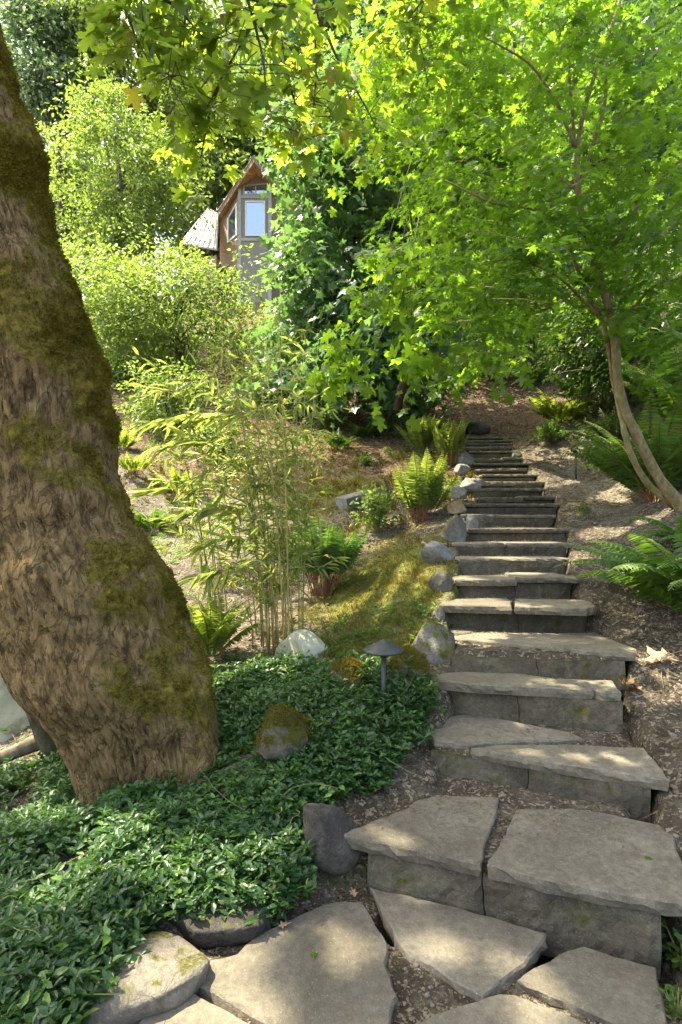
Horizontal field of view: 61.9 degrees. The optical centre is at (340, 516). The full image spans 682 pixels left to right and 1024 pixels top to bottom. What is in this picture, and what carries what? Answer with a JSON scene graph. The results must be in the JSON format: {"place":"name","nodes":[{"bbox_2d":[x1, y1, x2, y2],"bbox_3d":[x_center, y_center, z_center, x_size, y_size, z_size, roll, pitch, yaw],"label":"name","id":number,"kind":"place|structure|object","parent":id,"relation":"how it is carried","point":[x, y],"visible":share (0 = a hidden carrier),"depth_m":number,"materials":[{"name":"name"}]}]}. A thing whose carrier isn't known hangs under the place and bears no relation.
{"place":"outdoors","nodes":[
{"label":"outdoors","id":0,"kind":"place"},
{"bbox_2d":[0,0,646,299],"label":"sky","id":1,"kind":"structure","parent":0,"point":[220,2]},
{"bbox_2d":[0,250,681,1023],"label":"ground","id":2,"kind":"structure","parent":0,"point":[654,702],"depth_m":4.51,"materials":[{"name":"soil"}]},
{"bbox_2d":[0,674,29,741],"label":"boulder","id":3,"kind":"object","parent":2,"relation":"on","point":[12,713],"visible":0.12,"depth_m":3.51,"materials":[{"name":"stone"}]},
{"bbox_2d":[0,711,56,764],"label":"driftwood","id":4,"kind":"object","parent":2,"relation":"on","point":[40,739],"visible":0.48,"depth_m":3.03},
{"bbox_2d":[0,0,159,243],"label":"deciduous tree","id":5,"kind":"object","parent":2,"relation":"on","point":[35,68],"visible":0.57,"depth_m":28.46,"materials":[{"name":"green plant"}]},
{"bbox_2d":[45,119,155,297],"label":"forest tree","id":6,"kind":"object","parent":2,"relation":"on","point":[72,170],"visible":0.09,"depth_m":48.66,"materials":[{"name":"green plant"}]},
{"bbox_2d":[36,53,213,340],"bbox_3d":[-7.337,-10.157,18.797,6.054,9.528,5.962,0,0,0],"label":"sunlit shrub","id":7,"kind":"object","parent":2,"relation":"on","point":[144,194],"visible":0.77,"depth_m":18.26,"materials":[{"name":"green plant"}]},
{"bbox_2d":[118,426,142,449],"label":"fern","id":8,"kind":"object","parent":2,"relation":"on","point":[125,440],"visible":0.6,"depth_m":9.50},
{"bbox_2d":[18,0,260,292],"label":"deciduous tree","id":9,"kind":"object","parent":2,"relation":"on","point":[168,108],"visible":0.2,"depth_m":28.78,"materials":[{"name":"green plant"}]},
{"bbox_2d":[118,451,160,476],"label":"fern","id":10,"kind":"object","parent":2,"relation":"on","point":[129,464],"visible":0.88,"depth_m":7.92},
{"bbox_2d":[86,301,204,388],"bbox_3d":[-6.037,-4.510,15.543,4.245,3.590,5.032,0,0,0],"label":"hedge bush","id":11,"kind":"object","parent":2,"relation":"on","point":[119,377],"visible":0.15,"depth_m":15.10,"materials":[{"name":"green plant"}]},
{"bbox_2d":[85,931,209,1023],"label":"boulder","id":12,"kind":"object","parent":2,"relation":"on","point":[168,971],"visible":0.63,"depth_m":1.60,"materials":[{"name":"stone"}]},
{"bbox_2d":[132,505,187,529],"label":"fern","id":13,"kind":"object","parent":2,"relation":"on","point":[141,519],"visible":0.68,"depth_m":6.88,"materials":[{"name":"green plant"}]},
{"bbox_2d":[112,355,228,440],"bbox_3d":[-3.359,-2.182,11.010,2.446,1.720,2.250,0,0,0],"label":"understory bush","id":14,"kind":"object","parent":2,"relation":"on","point":[150,411],"visible":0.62,"depth_m":10.74,"materials":[{"name":"green plant"}]},
{"bbox_2d":[58,217,285,389],"bbox_3d":[-3.832,-4.895,13.858,6.552,3.874,6.136,0,0,0],"label":"sunlit shrub","id":15,"kind":"object","parent":2,"relation":"on","point":[174,339],"visible":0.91,"depth_m":13.01,"materials":[{"name":"green plant"}]},
{"bbox_2d":[146,462,209,494],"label":"fern","id":16,"kind":"object","parent":2,"relation":"on","point":[173,475],"visible":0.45,"depth_m":7.84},
{"bbox_2d":[114,41,272,275],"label":"forest tree","id":17,"kind":"object","parent":2,"relation":"on","point":[222,195],"visible":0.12,"depth_m":42.36,"materials":[{"name":"green plant"}]},
{"bbox_2d":[139,994,248,1023],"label":"flagstone","id":18,"kind":"object","parent":2,"relation":"on","point":[193,1009],"visible":0.61,"depth_m":1.56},
{"bbox_2d":[145,0,250,257],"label":"deciduous tree","id":19,"kind":"object","parent":2,"relation":"on","point":[199,140],"visible":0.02,"depth_m":44.67,"materials":[{"name":"green plant"}]},
{"bbox_2d":[168,895,270,947],"bbox_3d":[-0.405,1.356,1.900,0.350,0.104,0.172,0,0,-6],"label":"boulder","id":20,"kind":"object","parent":2,"relation":"on","point":[215,929],"visible":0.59,"depth_m":1.84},
{"bbox_2d":[0,643,446,1023],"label":"ground cover","id":21,"kind":"object","parent":2,"relation":"on","point":[195,869],"visible":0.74,"depth_m":2.20,"materials":[{"name":"green plant"}]},
{"bbox_2d":[184,413,272,459],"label":"shrub","id":22,"kind":"object","parent":2,"relation":"on","point":[207,430],"visible":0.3,"depth_m":9.36,"materials":[{"name":"green plant"}]},
{"bbox_2d":[186,585,274,655],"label":"fern","id":23,"kind":"object","parent":2,"relation":"on","point":[213,632],"visible":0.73,"depth_m":3.72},
{"bbox_2d":[0,0,471,806],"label":"maple tree","id":24,"kind":"object","parent":2,"relation":"on","point":[106,670],"visible":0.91,"depth_m":2.66,"materials":[{"name":"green plant"}]},
{"bbox_2d":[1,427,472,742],"bbox_3d":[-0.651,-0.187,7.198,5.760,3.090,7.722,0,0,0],"label":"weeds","id":25,"kind":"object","parent":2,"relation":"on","point":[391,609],"visible":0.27,"depth_m":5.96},
{"bbox_2d":[126,313,354,654],"bbox_3d":[-0.668,-0.226,3.959,1.432,2.314,1.284,0,0,15],"label":"bamboo clump","id":26,"kind":"object","parent":2,"relation":"on","point":[282,589],"visible":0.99,"depth_m":3.85,"materials":[{"name":"plant"}]},
{"bbox_2d":[182,155,309,305],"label":"house","id":27,"kind":"structure","parent":2,"relation":"on","point":[243,208],"depth_m":32.00,"materials":[{"name":"wood"}]},
{"bbox_2d":[227,202,237,242],"bbox_3d":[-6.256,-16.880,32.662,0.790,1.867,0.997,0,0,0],"label":"window","id":28,"kind":"structure","parent":27,"relation":"in","point":[232,220],"depth_m":32.57,"materials":[{"name":"white"}]},
{"bbox_2d":[245,201,264,235],"bbox_3d":[-4.827,-16.773,31.962,1.120,1.973,0.064,0,0,0],"label":"window","id":29,"kind":"structure","parent":27,"relation":"in","point":[254,210],"depth_m":31.97,"materials":[{"name":"blue"}]},
{"bbox_2d":[243,183,267,194],"bbox_3d":[-4.800,-18.423,31.962,1.387,0.685,0.064,0,0,0],"label":"window","id":30,"kind":"structure","parent":27,"relation":"in","point":[252,189],"depth_m":31.97,"materials":[{"name":"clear glass"}]},
{"bbox_2d":[21,441,482,768],"bbox_3d":[-0.514,0.080,6.362,5.111,2.712,6.385,0,0,0],"label":"moss and grass","id":31,"kind":"object","parent":2,"relation":"on","point":[393,507],"visible":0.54,"depth_m":5.37,"materials":[{"name":"plant"}]},
{"bbox_2d":[222,352,330,417],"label":"understory bush","id":32,"kind":"object","parent":2,"relation":"on","point":[257,397],"visible":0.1,"depth_m":12.48,"materials":[{"name":"green plant"}]},
{"bbox_2d":[253,703,310,759],"bbox_3d":[-0.269,0.960,2.571,0.263,0.246,0.228,0,0,-29],"label":"boulder","id":33,"kind":"object","parent":2,"relation":"on","point":[282,731],"visible":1,"depth_m":2.50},
{"bbox_2d":[203,14,381,263],"bbox_3d":[-2.199,-26.679,41.669,16.327,20.032,15.104,0,0,-43],"label":"forest tree","id":34,"kind":"object","parent":2,"relation":"on","point":[244,157],"visible":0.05,"depth_m":39.12,"materials":[{"name":"green plant"}]},
{"bbox_2d":[196,902,398,1023],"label":"flagstone","id":35,"kind":"object","parent":2,"relation":"on","point":[277,975],"visible":0.9,"depth_m":1.70,"materials":[{"name":"stone"}]},
{"bbox_2d":[274,629,329,664],"bbox_3d":[-0.235,0.876,3.665,0.343,0.313,0.266,0,0,32],"label":"boulder","id":36,"kind":"object","parent":2,"relation":"on","point":[303,641],"visible":0.45,"depth_m":3.57,"materials":[{"name":"stone"}]},
{"bbox_2d":[301,405,343,429],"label":"shrub","id":37,"kind":"object","parent":2,"relation":"on","point":[327,421],"visible":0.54,"depth_m":10.94,"materials":[{"name":"green plant"}]},
{"bbox_2d":[274,514,371,596],"bbox_3d":[-0.145,0.324,5.010,0.824,0.736,0.720,0,0,32],"label":"fern","id":38,"kind":"object","parent":2,"relation":"on","point":[334,547],"visible":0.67,"depth_m":4.85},
{"bbox_2d":[303,803,362,876],"bbox_3d":[-0.024,1.221,2.172,0.246,0.254,0.204,0,0,-9],"label":"boulder","id":39,"kind":"object","parent":2,"relation":"on","point":[327,827],"visible":0.81,"depth_m":2.10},
{"bbox_2d":[230,0,445,253],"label":"deciduous tree","id":40,"kind":"object","parent":2,"relation":"on","point":[289,37],"visible":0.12,"depth_m":22.38,"materials":[{"name":"green plant"}]},
{"bbox_2d":[321,428,359,448],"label":"fern","id":41,"kind":"object","parent":2,"relation":"on","point":[336,439],"visible":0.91,"depth_m":9.11,"materials":[{"name":"green plant"}]},
{"bbox_2d":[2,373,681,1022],"bbox_3d":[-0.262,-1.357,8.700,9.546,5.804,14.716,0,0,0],"label":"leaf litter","id":42,"kind":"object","parent":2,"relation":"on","point":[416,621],"visible":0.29,"depth_m":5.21,"materials":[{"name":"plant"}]},
{"bbox_2d":[10,403,681,858],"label":"fallen leaves","id":43,"kind":"object","parent":2,"relation":"on","point":[430,533],"depth_m":5.78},
{"bbox_2d":[15,440,681,1023],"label":"pebbles","id":44,"kind":"object","parent":2,"relation":"on","point":[671,786],"visible":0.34,"depth_m":3.46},
{"bbox_2d":[328,655,373,692],"bbox_3d":[0.062,0.886,3.165,0.273,0.229,0.210,0,0,18],"label":"boulder","id":45,"kind":"object","parent":2,"relation":"on","point":[347,668],"visible":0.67,"depth_m":3.10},
{"bbox_2d":[336,490,372,511],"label":"stone block","id":46,"kind":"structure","parent":2,"relation":"on","point":[346,500],"depth_m":6.88,"materials":[{"name":"stone"}]},
{"bbox_2d":[225,18,492,435],"bbox_3d":[0.456,-6.167,11.405,5.506,9.565,6.129,0,0,13],"label":"dark maple","id":47,"kind":"object","parent":2,"relation":"on","point":[317,301],"visible":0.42,"depth_m":10.68,"materials":[{"name":"green plant"}]},
{"bbox_2d":[343,419,390,437],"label":"fern","id":48,"kind":"object","parent":2,"relation":"on","point":[370,431],"visible":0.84,"depth_m":10.26,"materials":[{"name":"green plant"}]},
{"bbox_2d":[342,481,405,533],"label":"shrub","id":49,"kind":"object","parent":2,"relation":"on","point":[378,512],"visible":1,"depth_m":5.93,"materials":[{"name":"green plant"}]},
{"bbox_2d":[363,639,403,720],"bbox_3d":[0.217,0.844,2.900,0.207,0.436,0.207,0,0,0],"label":"path light","id":50,"kind":"object","parent":2,"relation":"on","point":[383,649],"visible":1,"depth_m":2.87,"materials":[{"name":"black metal"}]},
{"bbox_2d":[386,643,432,687],"bbox_3d":[0.369,0.839,3.074,0.269,0.288,0.220,0,0,-11],"label":"boulder","id":51,"kind":"object","parent":2,"relation":"on","point":[416,659],"visible":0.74,"depth_m":3.03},
{"bbox_2d":[395,414,448,452],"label":"fern","id":52,"kind":"object","parent":2,"relation":"on","point":[421,439],"visible":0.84,"depth_m":9.26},
{"bbox_2d":[404,392,445,415],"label":"fern","id":53,"kind":"object","parent":2,"relation":"on","point":[416,407],"visible":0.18,"depth_m":12.51,"materials":[{"name":"green plant"}]},
{"bbox_2d":[391,448,460,522],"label":"fern","id":54,"kind":"object","parent":2,"relation":"on","point":[419,487],"visible":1,"depth_m":5.89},
{"bbox_2d":[411,619,454,663],"bbox_3d":[0.525,0.771,3.398,0.319,0.320,0.227,0,0,12],"label":"boulder","id":55,"kind":"object","parent":2,"relation":"on","point":[434,641],"visible":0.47,"depth_m":3.34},
{"bbox_2d":[421,535,446,545],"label":"boulder","id":56,"kind":"object","parent":2,"relation":"on","point":[429,538],"visible":0.51,"depth_m":4.97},
{"bbox_2d":[420,541,455,562],"bbox_3d":[0.813,0.302,4.783,0.304,0.207,0.238,0,0,0],"label":"boulder","id":57,"kind":"object","parent":2,"relation":"on","point":[433,551],"visible":0.83,"depth_m":4.70,"materials":[{"name":"stone"}]},
{"bbox_2d":[432,607,444,621],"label":"boulder","id":58,"kind":"object","parent":2,"relation":"on","point":[439,612],"visible":0.88,"depth_m":3.71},
{"bbox_2d":[428,568,453,592],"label":"boulder","id":59,"kind":"object","parent":2,"relation":"on","point":[441,579],"visible":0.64,"depth_m":4.04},
{"bbox_2d":[432,413,470,464],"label":"fern","id":60,"kind":"object","parent":2,"relation":"on","point":[448,438],"visible":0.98,"depth_m":8.61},
{"bbox_2d":[441,514,466,542],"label":"boulder","id":61,"kind":"object","parent":2,"relation":"on","point":[454,528],"visible":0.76,"depth_m":5.09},
{"bbox_2d":[447,499,466,513],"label":"boulder","id":62,"kind":"object","parent":2,"relation":"on","point":[456,506],"visible":1,"depth_m":5.79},
{"bbox_2d":[369,888,547,1000],"bbox_3d":[0.330,1.399,1.863,0.621,0.061,0.349,0,0,28],"label":"flagstone","id":63,"kind":"object","parent":2,"relation":"on","point":[475,956],"visible":0.88,"depth_m":1.83,"materials":[{"name":"stone"}]},
{"bbox_2d":[450,486,466,498],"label":"boulder","id":64,"kind":"object","parent":2,"relation":"on","point":[457,491],"visible":0.87,"depth_m":6.51,"materials":[{"name":"stone"}]},
{"bbox_2d":[303,0,614,432],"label":"lime maple","id":65,"kind":"object","parent":2,"relation":"on","point":[408,324],"visible":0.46,"depth_m":7.53,"materials":[{"name":"green plant"}]},
{"bbox_2d":[454,464,470,475],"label":"boulder","id":66,"kind":"object","parent":2,"relation":"on","point":[461,468],"visible":0.91,"depth_m":7.79,"materials":[{"name":"stone"}]},
{"bbox_2d":[456,452,473,465],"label":"boulder","id":67,"kind":"object","parent":2,"relation":"on","point":[465,458],"visible":0.74,"depth_m":8.61,"materials":[{"name":"stone"}]},
{"bbox_2d":[460,478,483,490],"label":"boulder","id":68,"kind":"object","parent":2,"relation":"on","point":[471,484],"visible":0.82,"depth_m":6.91,"materials":[{"name":"stone"}]},
{"bbox_2d":[466,422,490,434],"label":"boulder","id":69,"kind":"object","parent":2,"relation":"on","point":[478,428],"visible":0.85,"depth_m":11.69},
{"bbox_2d":[464,446,510,451],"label":"stone step","id":70,"kind":"object","parent":2,"relation":"on","point":[495,448],"visible":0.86,"depth_m":9.95,"materials":[{"name":"stone"}]},
{"bbox_2d":[466,443,512,446],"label":"stone step","id":71,"kind":"object","parent":2,"relation":"on","point":[484,444],"visible":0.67,"depth_m":10.40,"materials":[{"name":"stone"}]},
{"bbox_2d":[466,451,513,458],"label":"stone step","id":72,"kind":"object","parent":2,"relation":"on","point":[490,454],"visible":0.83,"depth_m":9.51,"materials":[{"name":"stone"}]},
{"bbox_2d":[473,458,522,462],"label":"stone step","id":73,"kind":"object","parent":2,"relation":"on","point":[496,460],"visible":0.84,"depth_m":9.07,"materials":[{"name":"stone"}]},
{"bbox_2d":[474,468,526,474],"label":"stone step","id":74,"kind":"object","parent":2,"relation":"on","point":[503,471],"visible":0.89,"depth_m":8.16,"materials":[{"name":"stone"}]},
{"bbox_2d":[472,463,530,473],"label":"stone step","id":75,"kind":"object","parent":2,"relation":"on","point":[497,465],"visible":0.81,"depth_m":8.61,"materials":[{"name":"stone"}]},
{"bbox_2d":[380,0,623,313],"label":"deciduous tree","id":76,"kind":"object","parent":2,"relation":"on","point":[511,22],"visible":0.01,"depth_m":17.71,"materials":[{"name":"green plant"}]},
{"bbox_2d":[419,994,585,1023],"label":"flagstone","id":77,"kind":"object","parent":2,"relation":"on","point":[504,1009],"visible":1,"depth_m":1.56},
{"bbox_2d":[432,233,575,393],"bbox_3d":[4.105,-5.121,14.984,4.934,4.319,4.852,0,0,0],"label":"understory bush","id":78,"kind":"object","parent":2,"relation":"on","point":[533,350],"visible":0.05,"depth_m":14.31,"materials":[{"name":"green plant"}]},
{"bbox_2d":[460,514,555,527],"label":"stone step","id":79,"kind":"object","parent":2,"relation":"on","point":[510,521],"visible":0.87,"depth_m":5.71,"materials":[{"name":"stone"}]},
{"bbox_2d":[468,488,547,497],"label":"stone step","id":80,"kind":"object","parent":2,"relation":"on","point":[498,492],"visible":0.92,"depth_m":6.93,"materials":[{"name":"stone"}]},
{"bbox_2d":[478,474,539,481],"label":"stone step","id":81,"kind":"object","parent":2,"relation":"on","point":[508,477],"visible":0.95,"depth_m":7.71,"materials":[{"name":"stone"}]},
{"bbox_2d":[343,0,681,511],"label":"vine maple","id":82,"kind":"object","parent":2,"relation":"on","point":[640,128],"visible":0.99,"depth_m":4.68,"materials":[{"name":"green plant"}]},
{"bbox_2d":[455,555,569,574],"bbox_3d":[1.381,0.430,4.761,0.901,0.228,0.535,0,0,0],"label":"stone step","id":83,"kind":"object","parent":2,"relation":"on","point":[486,565],"visible":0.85,"depth_m":4.52,"materials":[{"name":"stone"}]},
{"bbox_2d":[464,503,560,523],"bbox_3d":[1.850,-0.034,6.363,1.031,0.225,0.573,0,0,0],"label":"stone step","id":84,"kind":"object","parent":2,"relation":"on","point":[517,509],"visible":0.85,"depth_m":6.12,"materials":[{"name":"stone"}]},
{"bbox_2d":[344,776,681,979],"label":"stone step","id":85,"kind":"object","parent":2,"relation":"on","point":[578,895],"visible":0.92,"depth_m":2.02,"materials":[{"name":"stone"}]},
{"bbox_2d":[452,540,573,557],"bbox_3d":[1.489,0.318,5.155,1.054,0.208,0.541,0,0,0],"label":"stone step","id":86,"kind":"object","parent":2,"relation":"on","point":[503,548],"visible":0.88,"depth_m":4.90,"materials":[{"name":"stone"}]},
{"bbox_2d":[482,481,544,488],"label":"stone step","id":87,"kind":"object","parent":2,"relation":"on","point":[518,485],"visible":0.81,"depth_m":7.32,"materials":[{"name":"stone"}]},
{"bbox_2d":[472,496,555,503],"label":"stone step","id":88,"kind":"object","parent":2,"relation":"on","point":[521,500],"visible":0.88,"depth_m":6.51,"materials":[{"name":"stone"}]},
{"bbox_2d":[452,572,581,598],"bbox_3d":[1.275,0.558,4.375,0.904,0.247,0.616,0,0,0],"label":"stone step","id":89,"kind":"object","parent":2,"relation":"on","point":[526,585],"visible":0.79,"depth_m":4.15,"materials":[{"name":"stone"}]},
{"bbox_2d":[466,528,568,542],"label":"stone step","id":90,"kind":"object","parent":2,"relation":"on","point":[519,534],"visible":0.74,"depth_m":5.35,"materials":[{"name":"stone"}]},
{"bbox_2d":[466,514,478,527],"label":"boulder","id":91,"kind":"object","parent":90,"relation":"on","point":[472,521],"visible":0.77,"depth_m":5.45,"materials":[{"name":"stone"}]},
{"bbox_2d":[439,597,597,633],"bbox_3d":[1.180,0.712,3.965,1.077,0.270,0.738,0,0,0],"label":"stone step","id":92,"kind":"object","parent":2,"relation":"on","point":[545,615],"visible":0.71,"depth_m":3.84,"materials":[{"name":"stone"}]},
{"bbox_2d":[430,672,622,731],"bbox_3d":[1.008,1.012,3.170,0.959,0.284,0.570,0,0,17],"label":"stone step","id":93,"kind":"object","parent":2,"relation":"on","point":[595,705],"visible":0.63,"depth_m":2.94,"materials":[{"name":"stone"}]},
{"bbox_2d":[508,364,560,384],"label":"fern","id":94,"kind":"object","parent":2,"relation":"on","point":[540,376],"visible":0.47,"depth_m":13.82,"materials":[{"name":"green plant"}]},
{"bbox_2d":[449,627,636,695],"bbox_3d":[1.171,0.860,3.475,1.051,0.234,0.683,0,0,7],"label":"stone step","id":95,"kind":"object","parent":2,"relation":"on","point":[586,656],"visible":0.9,"depth_m":3.20,"materials":[{"name":"stone"}]},
{"bbox_2d":[429,714,669,822],"bbox_3d":[0.979,1.171,2.790,1.006,0.243,0.726,0,0,22],"label":"stone step","id":96,"kind":"object","parent":2,"relation":"on","point":[557,764],"visible":0.78,"depth_m":2.54,"materials":[{"name":"stone"}]},
{"bbox_2d":[527,415,577,443],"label":"shrub","id":97,"kind":"object","parent":2,"relation":"on","point":[551,436],"visible":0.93,"depth_m":9.51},
{"bbox_2d":[519,387,611,426],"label":"fern","id":98,"kind":"object","parent":2,"relation":"on","point":[549,409],"visible":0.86,"depth_m":9.98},
{"bbox_2d":[545,374,596,400],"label":"fern","id":99,"kind":"object","parent":2,"relation":"on","point":[559,383],"visible":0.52,"depth_m":11.53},
{"bbox_2d":[472,0,681,323],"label":"deciduous tree","id":100,"kind":"object","parent":2,"relation":"on","point":[648,17],"visible":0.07,"depth_m":11.64,"materials":[{"name":"green plant"}]},
{"bbox_2d":[515,947,666,1023],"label":"flagstone","id":101,"kind":"object","parent":2,"relation":"on","point":[592,984],"visible":0.92,"depth_m":1.66,"materials":[{"name":"stone"}]},
{"bbox_2d":[527,215,681,424],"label":"understory bush","id":102,"kind":"object","parent":2,"relation":"on","point":[601,377],"visible":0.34,"depth_m":9.49,"materials":[{"name":"green plant"}]},
{"bbox_2d":[561,406,655,446],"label":"fern","id":103,"kind":"object","parent":2,"relation":"on","point":[609,425],"visible":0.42,"depth_m":8.38,"materials":[{"name":"green plant"}]},
{"bbox_2d":[537,2,681,247],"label":"forest tree","id":104,"kind":"object","parent":2,"relation":"on","point":[680,4],"depth_m":31.43,"materials":[{"name":"green plant"}]},
{"bbox_2d":[549,389,681,502],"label":"fern","id":105,"kind":"object","parent":2,"relation":"on","point":[614,462],"visible":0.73,"depth_m":5.28,"materials":[{"name":"plant"}]},
{"bbox_2d":[553,525,681,613],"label":"fern","id":106,"kind":"object","parent":2,"relation":"on","point":[655,577],"visible":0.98,"depth_m":3.32,"materials":[{"name":"plant"}]},
{"bbox_2d":[578,205,681,408],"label":"understory bush","id":107,"kind":"object","parent":2,"relation":"on","point":[674,316],"visible":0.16,"depth_m":7.61,"materials":[{"name":"green plant"}]},
{"bbox_2d":[605,316,681,441],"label":"fern","id":108,"kind":"object","parent":2,"relation":"on","point":[666,402],"visible":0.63,"depth_m":5.99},
{"bbox_2d":[623,516,681,542],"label":"fern","id":109,"kind":"object","parent":2,"relation":"on","point":[668,532],"visible":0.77,"depth_m":4.14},
{"bbox_2d":[643,646,679,661],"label":"dry leaf","id":110,"kind":"object","parent":2,"relation":"on","point":[655,656],"visible":1,"depth_m":3.13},
{"bbox_2d":[656,979,681,1020],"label":"shrub","id":111,"kind":"object","parent":2,"relation":"on","point":[675,1008],"visible":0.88,"depth_m":1.61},
{"bbox_2d":[661,918,681,970],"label":"shrub","id":112,"kind":"object","parent":2,"relation":"on","point":[676,960],"visible":0.98,"depth_m":1.82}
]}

